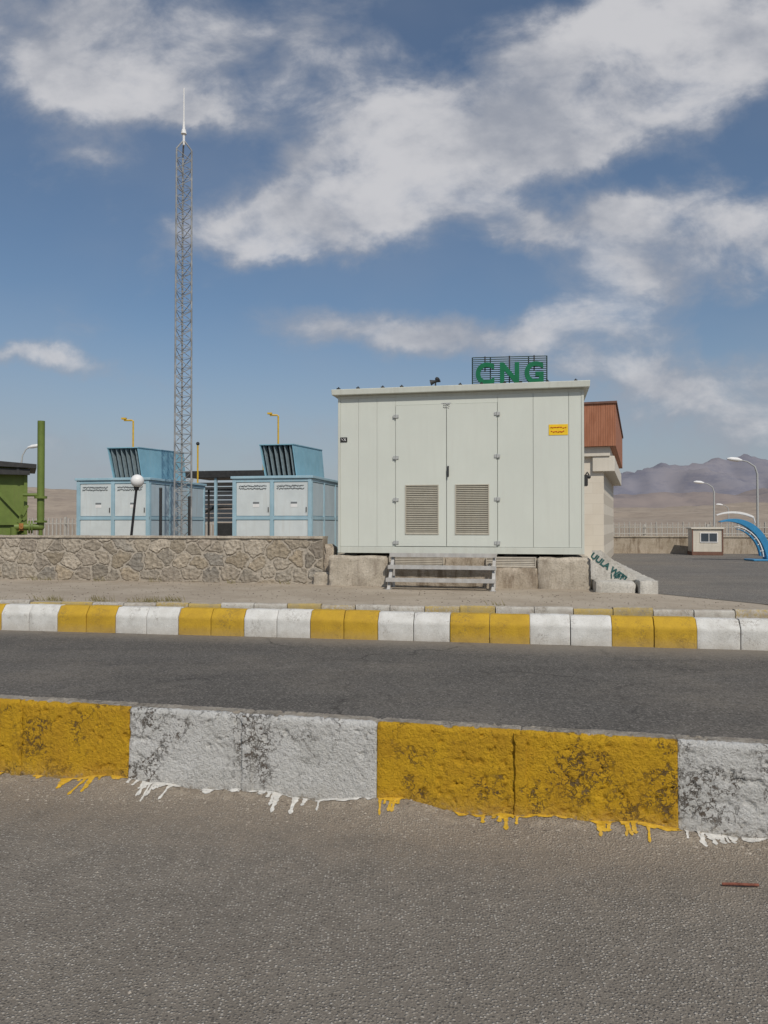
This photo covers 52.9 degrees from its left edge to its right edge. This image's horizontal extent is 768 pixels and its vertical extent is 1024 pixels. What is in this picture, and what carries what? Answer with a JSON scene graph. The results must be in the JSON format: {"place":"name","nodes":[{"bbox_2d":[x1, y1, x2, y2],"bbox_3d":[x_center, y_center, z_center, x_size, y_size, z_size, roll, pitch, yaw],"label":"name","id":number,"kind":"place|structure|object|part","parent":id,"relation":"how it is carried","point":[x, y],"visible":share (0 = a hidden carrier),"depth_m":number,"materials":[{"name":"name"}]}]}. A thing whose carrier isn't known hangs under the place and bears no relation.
{"place":"outdoors","nodes":[
{"label":"outdoors","id":0,"kind":"place"},
{"bbox_2d":[6,576,591,607],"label":"dry grass","id":1,"kind":"structure","parent":0,"point":[104,598],"depth_m":12.18,"materials":[{"name":"plant"}]},
{"bbox_2d":[0,773,767,1023],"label":"roadside","id":2,"kind":"structure","parent":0,"point":[612,921],"depth_m":3.12,"materials":[{"name":"concrete"}]},
{"bbox_2d":[722,882,758,886],"bbox_3d":[1.557,1.626,3.369,0.157,0.016,0.017,0,-1,4],"label":"iron bar scrap","id":3,"kind":"object","parent":2,"relation":"on","point":[740,884],"visible":1,"depth_m":3.36,"materials":[{"name":"brown metal"}]},
{"bbox_2d":[0,630,767,739],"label":"road","id":4,"kind":"structure","parent":0,"point":[702,692],"depth_m":7.93,"materials":[{"name":"grey asphalt"}]},
{"bbox_2d":[0,694,28,775],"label":"kerb block","id":5,"kind":"structure","parent":4,"relation":"on","point":[11,717],"depth_m":4.77,"materials":[{"name":"yellow paint"}]},
{"bbox_2d":[20,696,138,794],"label":"kerb block","id":6,"kind":"structure","parent":4,"relation":"on","point":[65,740],"depth_m":4.68,"materials":[{"name":"yellow paint"}]},
{"bbox_2d":[126,703,254,800],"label":"kerb block","id":7,"kind":"structure","parent":4,"relation":"on","point":[206,749],"depth_m":4.50,"materials":[{"name":"white paint"}]},
{"bbox_2d":[247,710,380,813],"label":"kerb block","id":8,"kind":"structure","parent":4,"relation":"on","point":[312,756],"depth_m":4.33,"materials":[{"name":"white paint"}]},
{"bbox_2d":[377,717,527,829],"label":"kerb block","id":9,"kind":"structure","parent":4,"relation":"on","point":[475,769],"depth_m":4.15,"materials":[{"name":"yellow paint"}]},
{"bbox_2d":[519,726,681,841],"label":"kerb block","id":10,"kind":"structure","parent":4,"relation":"on","point":[600,778],"depth_m":3.97,"materials":[{"name":"yellow paint"}]},
{"bbox_2d":[675,734,767,846],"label":"kerb block","id":11,"kind":"structure","parent":4,"relation":"on","point":[723,786],"depth_m":3.84,"materials":[{"name":"white paint"}]},
{"bbox_2d":[0,579,767,608],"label":"pavement","id":12,"kind":"structure","parent":0,"point":[519,597],"depth_m":13.24,"materials":[{"name":"beige concrete"}]},
{"bbox_2d":[0,535,327,583],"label":"stone wall","id":13,"kind":"structure","parent":12,"relation":"on","point":[262,559],"depth_m":16.37,"materials":[{"name":"stone"}]},
{"bbox_2d":[313,544,337,584],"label":"wall pier","id":14,"kind":"structure","parent":12,"relation":"on","point":[320,578],"depth_m":15.64,"materials":[{"name":"stone"}]},
{"bbox_2d":[385,553,496,591],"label":"metal steps","id":15,"kind":"structure","parent":12,"relation":"on","point":[392,566],"depth_m":14.43,"materials":[{"name":"metal"}]},
{"bbox_2d":[0,580,767,1021],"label":"gravel","id":16,"kind":"structure","parent":0,"point":[376,798],"depth_m":4.10,"materials":[{"name":"grey gravel"}]},
{"bbox_2d":[0,0,767,499],"label":"sky","id":17,"kind":"structure","parent":0,"point":[387,193],"materials":[{"name":"blue"}]},
{"bbox_2d":[27,487,767,524],"bbox_3d":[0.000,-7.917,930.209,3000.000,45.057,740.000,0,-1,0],"label":"hill","id":18,"kind":"structure","parent":0,"point":[61,503],"depth_m":672.36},
{"bbox_2d":[27,525,767,612],"bbox_3d":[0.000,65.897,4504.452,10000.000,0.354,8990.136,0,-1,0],"label":"terrain","id":19,"kind":"structure","parent":0,"point":[616,530],"depth_m":129.28,"materials":[{"name":"beige soil"}]},
{"bbox_2d":[0,421,46,534],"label":"green gas skid","id":20,"kind":"object","parent":19,"relation":"on","point":[14,494],"visible":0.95,"depth_m":19.23,"materials":[{"name":"green paint"}]},
{"bbox_2d":[21,444,36,462],"bbox_3d":[-11.005,-0.265,24.006,0.658,3.714,0.120,0,-1,0],"label":"street lamp","id":21,"kind":"object","parent":19,"relation":"on","point":[32,446],"visible":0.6,"depth_m":24.00,"materials":[{"name":"white metal"}]},
{"bbox_2d":[27,517,213,535],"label":"picket fence","id":22,"kind":"object","parent":19,"relation":"on","point":[65,523],"visible":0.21,"depth_m":40.06,"materials":[{"name":"metal"}]},
{"bbox_2d":[121,418,133,446],"bbox_3d":[-9.979,-0.998,30.017,0.483,5.350,0.120,0,-1,0],"label":"detector post","id":23,"kind":"object","parent":19,"relation":"on","point":[125,419],"visible":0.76,"depth_m":30.02,"materials":[{"name":"yellow metal"}]},
{"bbox_2d":[130,474,143,534],"bbox_3d":[-5.854,0.312,18.179,0.379,2.398,0.310,1,-1,-32],"label":"globe lamp","id":24,"kind":"object","parent":19,"relation":"on","point":[137,481],"visible":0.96,"depth_m":18.17,"materials":[{"name":"white plastic"}]},
{"bbox_2d":[75,447,206,535],"bbox_3d":[-8.132,-0.409,26.264,2.600,3.610,4.200,0,-1,11],"label":"compressor cabinet","id":25,"kind":"object","parent":19,"relation":"on","point":[104,506],"visible":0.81,"depth_m":24.47,"materials":[{"name":"blue metal"}]},
{"bbox_3d":[-9.113,0.749,24.376,1.060,0.970,0.022,0,-1,11],"label":"door panel","id":26,"kind":"part","parent":25,"relation":"part of","materials":[{"name":"white metal"}]},
{"bbox_3d":[-9.119,-0.371,24.383,1.060,1.010,0.046,0,-1,11],"label":"door panel","id":27,"kind":"part","parent":25,"relation":"part of","materials":[{"name":"grey metal"}]},
{"bbox_3d":[-7.941,0.746,24.142,1.050,0.970,0.022,0,-1,11],"label":"door panel","id":28,"kind":"part","parent":25,"relation":"part of","materials":[{"name":"white metal"}]},
{"bbox_3d":[-7.940,-0.375,24.143,1.050,1.010,0.046,0,-1,11],"label":"door panel","id":29,"kind":"part","parent":25,"relation":"part of","materials":[{"name":"grey metal"}]},
{"bbox_2d":[159,488,161,535],"bbox_3d":[-5.300,0.465,18.295,0.180,2.090,0.180,0,-1,0],"label":"vent post","id":30,"kind":"object","parent":19,"relation":"on","point":[160,511],"visible":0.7,"depth_m":18.27,"materials":[{"name":"metal"}]},
{"bbox_2d":[173,88,192,535],"bbox_3d":[-5.774,-5.306,22.143,0.526,13.760,0.462,0,-1,-20],"label":"lattice mast","id":31,"kind":"object","parent":19,"relation":"on","point":[184,142],"visible":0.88,"depth_m":22.01,"materials":[{"name":"metal"}]},
{"bbox_2d":[188,496,190,535],"bbox_3d":[-5.000,0.561,19.794,0.180,1.940,0.180,0,-1,0],"label":"vent post","id":32,"kind":"object","parent":19,"relation":"on","point":[189,515],"visible":0.7,"depth_m":19.77,"materials":[{"name":"metal"}]},
{"bbox_2d":[196,442,199,482],"bbox_3d":[-7.250,-0.528,30.011,0.140,4.410,0.140,0,-1,0],"label":"detector post","id":33,"kind":"object","parent":19,"relation":"on","point":[197,443],"visible":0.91,"depth_m":30.01,"materials":[{"name":"metal"}]},
{"bbox_2d":[185,470,264,535],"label":"open shed","id":34,"kind":"structure","parent":19,"relation":"on","point":[222,529],"depth_m":31.80,"materials":[{"name":"metal"}]},
{"bbox_2d":[267,412,278,443],"bbox_3d":[-4.314,-1.097,30.019,0.453,5.550,0.120,0,-1,0],"label":"detector post","id":35,"kind":"object","parent":19,"relation":"on","point":[270,413],"visible":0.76,"depth_m":30.03,"materials":[{"name":"yellow metal"}]},
{"bbox_2d":[230,444,337,548],"bbox_3d":[-2.982,-0.424,25.234,2.600,3.610,4.200,0,-1,11],"label":"compressor cabinet","id":36,"kind":"object","parent":19,"relation":"on","point":[293,491],"visible":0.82,"depth_m":23.38,"materials":[{"name":"blue metal"}]},
{"bbox_3d":[-3.963,0.734,23.346,1.060,0.970,0.022,0,-1,11],"label":"door panel","id":37,"kind":"part","parent":36,"relation":"part of","materials":[{"name":"white metal"}]},
{"bbox_3d":[-3.969,-0.386,23.352,1.060,1.010,0.046,0,-1,11],"label":"door panel","id":38,"kind":"part","parent":36,"relation":"part of","materials":[{"name":"grey metal"}]},
{"bbox_3d":[-2.791,0.731,23.112,1.050,0.970,0.022,0,-1,11],"label":"door panel","id":39,"kind":"part","parent":36,"relation":"part of","materials":[{"name":"white metal"}]},
{"bbox_3d":[-2.788,-0.389,23.113,1.050,1.010,0.046,0,-1,11],"label":"door panel","id":40,"kind":"part","parent":36,"relation":"part of","materials":[{"name":"grey metal"}]},
{"bbox_2d":[328,553,590,589],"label":"concrete plinth","id":41,"kind":"structure","parent":19,"relation":"on","point":[541,571],"depth_m":14.87,"materials":[{"name":"concrete"}]},
{"bbox_2d":[331,379,590,554],"bbox_3d":[1.708,-0.827,16.352,5.004,3.305,3.129,0,-1,11],"label":"equipment cabinet","id":42,"kind":"object","parent":41,"relation":"on","point":[482,468],"visible":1,"depth_m":14.91,"materials":[{"name":"white metal"}]},
{"bbox_3d":[0.694,-0.715,15.077,1.046,2.765,0.057,0,-1,11],"label":"door","id":43,"kind":"part","parent":42,"relation":"part of","materials":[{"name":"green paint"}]},
{"bbox_3d":[1.725,-0.718,14.857,1.026,2.765,0.081,0,-1,11],"label":"door","id":44,"kind":"part","parent":42,"relation":"part of","materials":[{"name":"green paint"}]},
{"bbox_2d":[584,401,622,560],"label":"station building","id":45,"kind":"structure","parent":19,"relation":"on","point":[603,435],"depth_m":22.05,"materials":[{"name":"stone"}]},
{"bbox_2d":[472,355,547,383],"bbox_3d":[4.030,-4.011,24.873,2.376,1.878,0.992,0,-1,7],"label":"rooftop sign","id":46,"kind":"object","parent":45,"relation":"on","point":[503,367],"visible":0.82,"depth_m":24.43,"materials":[{"name":"metal"}]},
{"bbox_2d":[693,481,714,526],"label":"street lamp","id":47,"kind":"object","parent":19,"relation":"on","point":[699,482],"visible":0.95,"depth_m":49.98,"materials":[{"name":"white metal"}]},
{"bbox_2d":[716,504,728,535],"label":"street lamp","id":48,"kind":"object","parent":19,"relation":"on","point":[728,515],"visible":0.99,"depth_m":74.96,"materials":[{"name":"white metal"}]},
{"bbox_2d":[727,457,758,526],"bbox_3d":[16.293,-0.376,35.009,1.429,4.250,0.200,0,-1,0],"label":"street lamp","id":49,"kind":"object","parent":19,"relation":"on","point":[736,459],"visible":0.94,"depth_m":34.98,"materials":[{"name":"white metal"}]},
{"bbox_2d":[430,377,440,385],"bbox_3d":[1.005,-2.546,15.155,0.215,0.210,0.120,0,-1,11],"label":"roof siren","id":50,"kind":"object","parent":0,"point":[435,381],"visible":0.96,"depth_m":15.13,"materials":[{"name":"metal"}]},
{"bbox_2d":[611,553,767,603],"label":"station yard","id":51,"kind":"structure","parent":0,"point":[734,577],"depth_m":18.93,"materials":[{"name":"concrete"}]},
{"bbox_2d":[590,550,657,593],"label":"concrete island","id":52,"kind":"structure","parent":51,"relation":"on","point":[609,574],"depth_m":14.17,"materials":[{"name":"white concrete"}]},
{"bbox_2d":[614,536,767,553],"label":"boundary wall","id":53,"kind":"structure","parent":51,"relation":"on","point":[679,544],"depth_m":31.36,"materials":[{"name":"concrete"}]},
{"bbox_2d":[614,524,767,535],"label":"picket fence","id":54,"kind":"object","parent":53,"relation":"on","point":[643,527],"visible":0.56,"depth_m":31.50,"materials":[{"name":"metal"}]},
{"bbox_2d":[686,527,723,554],"bbox_3d":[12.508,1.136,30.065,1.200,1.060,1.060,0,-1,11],"label":"booth","id":55,"kind":"object","parent":51,"relation":"on","point":[705,540],"visible":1,"depth_m":29.61,"materials":[{"name":"beige stone"}]},
{"bbox_2d":[700,533,717,542],"bbox_3d":[12.457,0.980,29.587,0.640,0.380,0.030,0,-1,11],"label":"window","id":56,"kind":"structure","parent":55,"relation":"in","point":[704,537],"depth_m":29.57,"materials":[{"name":"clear glass"}]},
{"bbox_2d":[716,511,767,560],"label":"blue arch sculpture","id":57,"kind":"object","parent":51,"relation":"on","point":[755,534],"visible":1,"depth_m":25.20,"materials":[{"name":"paint"}]},
{"bbox_2d":[613,454,767,494],"bbox_3d":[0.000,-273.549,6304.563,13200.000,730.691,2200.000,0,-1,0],"label":"mountain","id":58,"kind":"structure","parent":0,"point":[720,476],"depth_m":5872.70,"materials":[{"name":"grey stone"}]},
{"bbox_2d":[613,488,767,507],"bbox_3d":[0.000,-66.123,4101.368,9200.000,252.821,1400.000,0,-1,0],"label":"mountain","id":59,"kind":"structure","parent":0,"point":[659,500],"depth_m":3811.53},
{"bbox_2d":[618,522,765,535],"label":"picket fence","id":60,"kind":"object","parent":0,"point":[688,526],"visible":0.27,"depth_m":73.20,"materials":[{"name":"metal"}]},
{"label":"channel","id":61,"kind":"structure","parent":0,"visible":0},
{"bbox_2d":[0,604,5,629],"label":"kerb block","id":62,"kind":"structure","parent":61,"relation":"on","point":[2,606],"depth_m":11.55,"materials":[{"name":"yellow concrete"}]},
{"bbox_2d":[0,599,33,603],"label":"kerb block","id":63,"kind":"structure","parent":61,"relation":"on","point":[15,601],"depth_m":12.07,"materials":[{"name":"white concrete"}]},
{"bbox_2d":[1,604,34,630],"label":"kerb block","id":64,"kind":"structure","parent":61,"relation":"on","point":[15,616],"depth_m":11.51,"materials":[{"name":"white concrete"}]},
{"bbox_2d":[30,601,61,603],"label":"kerb block","id":65,"kind":"structure","parent":61,"relation":"on","point":[46,602],"depth_m":12.02,"materials":[{"name":"yellow concrete"}]},
{"bbox_2d":[29,604,63,630],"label":"kerb block","id":66,"kind":"structure","parent":61,"relation":"on","point":[43,617],"depth_m":11.42,"materials":[{"name":"white concrete"}]},
{"bbox_2d":[58,605,91,631],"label":"kerb block","id":67,"kind":"structure","parent":61,"relation":"on","point":[72,618],"depth_m":11.33,"materials":[{"name":"yellow concrete"}]},
{"bbox_2d":[61,601,95,604],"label":"kerb block","id":68,"kind":"structure","parent":61,"relation":"on","point":[77,602],"depth_m":11.95,"materials":[{"name":"yellow concrete"}]},
{"bbox_2d":[87,605,121,632],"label":"kerb block","id":69,"kind":"structure","parent":61,"relation":"on","point":[101,618],"depth_m":11.27,"materials":[{"name":"yellow concrete"}]},
{"bbox_2d":[92,602,126,605],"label":"kerb block","id":70,"kind":"structure","parent":61,"relation":"on","point":[108,603],"depth_m":11.89,"materials":[{"name":"white concrete"}]},
{"bbox_2d":[116,606,151,633],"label":"kerb block","id":71,"kind":"structure","parent":61,"relation":"on","point":[131,619],"depth_m":11.18,"materials":[{"name":"white concrete"}]},
{"bbox_2d":[124,602,156,606],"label":"kerb block","id":72,"kind":"structure","parent":61,"relation":"on","point":[152,604],"depth_m":11.83,"materials":[{"name":"white concrete"}]},
{"bbox_2d":[147,606,183,634],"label":"kerb block","id":73,"kind":"structure","parent":61,"relation":"on","point":[162,620],"depth_m":11.09,"materials":[{"name":"white concrete"}]},
{"bbox_2d":[156,601,190,607],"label":"kerb block","id":74,"kind":"structure","parent":61,"relation":"on","point":[174,604],"depth_m":11.76,"materials":[{"name":"yellow concrete"}]},
{"bbox_2d":[179,607,215,635],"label":"kerb block","id":75,"kind":"structure","parent":61,"relation":"on","point":[194,620],"depth_m":11.01,"materials":[{"name":"yellow concrete"}]},
{"bbox_2d":[189,603,221,607],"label":"kerb block","id":76,"kind":"structure","parent":61,"relation":"on","point":[211,605],"depth_m":11.70,"materials":[{"name":"yellow concrete"}]},
{"bbox_2d":[211,608,246,635],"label":"kerb block","id":77,"kind":"structure","parent":61,"relation":"on","point":[227,621],"depth_m":10.93,"materials":[{"name":"yellow concrete"}]},
{"bbox_2d":[221,602,255,608],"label":"kerb block","id":78,"kind":"structure","parent":61,"relation":"on","point":[248,605],"depth_m":11.64,"materials":[{"name":"white concrete"}]},
{"bbox_2d":[244,608,279,636],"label":"kerb block","id":79,"kind":"structure","parent":61,"relation":"on","point":[260,622],"depth_m":10.85,"materials":[{"name":"white concrete"}]},
{"bbox_2d":[254,603,287,608],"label":"kerb block","id":80,"kind":"structure","parent":61,"relation":"on","point":[272,605],"depth_m":11.58,"materials":[{"name":"white concrete"}]},
{"bbox_2d":[277,608,313,637],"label":"kerb block","id":81,"kind":"structure","parent":61,"relation":"on","point":[293,623],"depth_m":10.76,"materials":[{"name":"white concrete"}]},
{"bbox_2d":[288,603,321,608],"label":"kerb block","id":82,"kind":"structure","parent":61,"relation":"on","point":[304,605],"depth_m":11.52,"materials":[{"name":"yellow concrete"}]},
{"bbox_2d":[311,609,346,638],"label":"kerb block","id":83,"kind":"structure","parent":61,"relation":"on","point":[327,623],"depth_m":10.67,"materials":[{"name":"yellow concrete"}]},
{"bbox_2d":[321,604,355,609],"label":"kerb block","id":84,"kind":"structure","parent":61,"relation":"on","point":[339,606],"depth_m":11.46,"materials":[{"name":"beige concrete"}]},
{"bbox_2d":[344,610,379,639],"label":"kerb block","id":85,"kind":"structure","parent":61,"relation":"on","point":[360,624],"depth_m":10.59,"materials":[{"name":"yellow concrete"}]},
{"bbox_2d":[356,604,390,611],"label":"kerb block","id":86,"kind":"structure","parent":61,"relation":"on","point":[382,607],"depth_m":11.40,"materials":[{"name":"white concrete"}]},
{"bbox_2d":[378,611,414,640],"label":"kerb block","id":87,"kind":"structure","parent":61,"relation":"on","point":[396,625],"depth_m":10.51,"materials":[{"name":"white concrete"}]},
{"bbox_2d":[390,605,424,612],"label":"kerb block","id":88,"kind":"structure","parent":61,"relation":"on","point":[417,608],"depth_m":11.34,"materials":[{"name":"white concrete"}]},
{"bbox_2d":[414,612,450,641],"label":"kerb block","id":89,"kind":"structure","parent":61,"relation":"on","point":[432,626],"depth_m":10.43,"materials":[{"name":"white concrete"}]},
{"bbox_2d":[425,605,459,612],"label":"kerb block","id":90,"kind":"structure","parent":61,"relation":"on","point":[444,608],"depth_m":11.28,"materials":[{"name":"yellow concrete"}]},
{"bbox_2d":[450,612,489,642],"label":"kerb block","id":91,"kind":"structure","parent":61,"relation":"on","point":[470,627],"depth_m":10.33,"materials":[{"name":"yellow concrete"}]},
{"bbox_2d":[460,605,494,613],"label":"kerb block","id":92,"kind":"structure","parent":61,"relation":"on","point":[490,609],"depth_m":11.21,"materials":[{"name":"yellow concrete"}]},
{"bbox_2d":[490,613,529,643],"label":"kerb block","id":93,"kind":"structure","parent":61,"relation":"on","point":[509,628],"depth_m":10.23,"materials":[{"name":"yellow concrete"}]},
{"bbox_2d":[496,606,533,615],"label":"kerb block","id":94,"kind":"structure","parent":61,"relation":"on","point":[529,610],"depth_m":11.15,"materials":[{"name":"white concrete"}]},
{"bbox_2d":[530,613,569,644],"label":"kerb block","id":95,"kind":"structure","parent":61,"relation":"on","point":[549,629],"depth_m":10.15,"materials":[{"name":"white concrete"}]},
{"bbox_2d":[534,606,572,615],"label":"kerb block","id":96,"kind":"structure","parent":61,"relation":"on","point":[554,609],"depth_m":11.09,"materials":[{"name":"white concrete"}]},
{"bbox_2d":[570,615,611,645],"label":"kerb block","id":97,"kind":"structure","parent":61,"relation":"on","point":[590,630],"depth_m":10.05,"materials":[{"name":"white concrete"}]},
{"bbox_2d":[573,607,612,615],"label":"kerb block","id":98,"kind":"structure","parent":61,"relation":"on","point":[592,611],"depth_m":11.02,"materials":[{"name":"yellow concrete"}]},
{"bbox_2d":[610,615,653,646],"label":"kerb block","id":99,"kind":"structure","parent":61,"relation":"on","point":[632,631],"depth_m":9.97,"materials":[{"name":"yellow concrete"}]},
{"bbox_2d":[612,607,652,616],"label":"kerb block","id":100,"kind":"structure","parent":61,"relation":"on","point":[635,611],"depth_m":10.96,"materials":[{"name":"yellow concrete"}]},
{"bbox_2d":[653,609,693,616],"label":"kerb block","id":101,"kind":"structure","parent":61,"relation":"on","point":[673,612],"depth_m":10.89,"materials":[{"name":"white concrete"}]},
{"bbox_2d":[652,616,696,648],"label":"kerb block","id":102,"kind":"structure","parent":61,"relation":"on","point":[675,631],"depth_m":9.87,"materials":[{"name":"yellow concrete"}]},
{"bbox_2d":[692,609,734,617],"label":"kerb block","id":103,"kind":"structure","parent":61,"relation":"on","point":[719,613],"depth_m":10.83,"materials":[{"name":"white concrete"}]},
{"bbox_2d":[694,617,739,649],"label":"kerb block","id":104,"kind":"structure","parent":61,"relation":"on","point":[718,633],"depth_m":9.79,"materials":[{"name":"white concrete"}]},
{"bbox_2d":[732,608,767,618],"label":"kerb block","id":105,"kind":"structure","parent":61,"relation":"on","point":[750,613],"depth_m":10.77,"materials":[{"name":"concrete"}]},
{"bbox_2d":[737,618,767,650],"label":"kerb block","id":106,"kind":"structure","parent":61,"relation":"on","point":[753,633],"depth_m":9.71,"materials":[{"name":"white concrete"}]}
]}

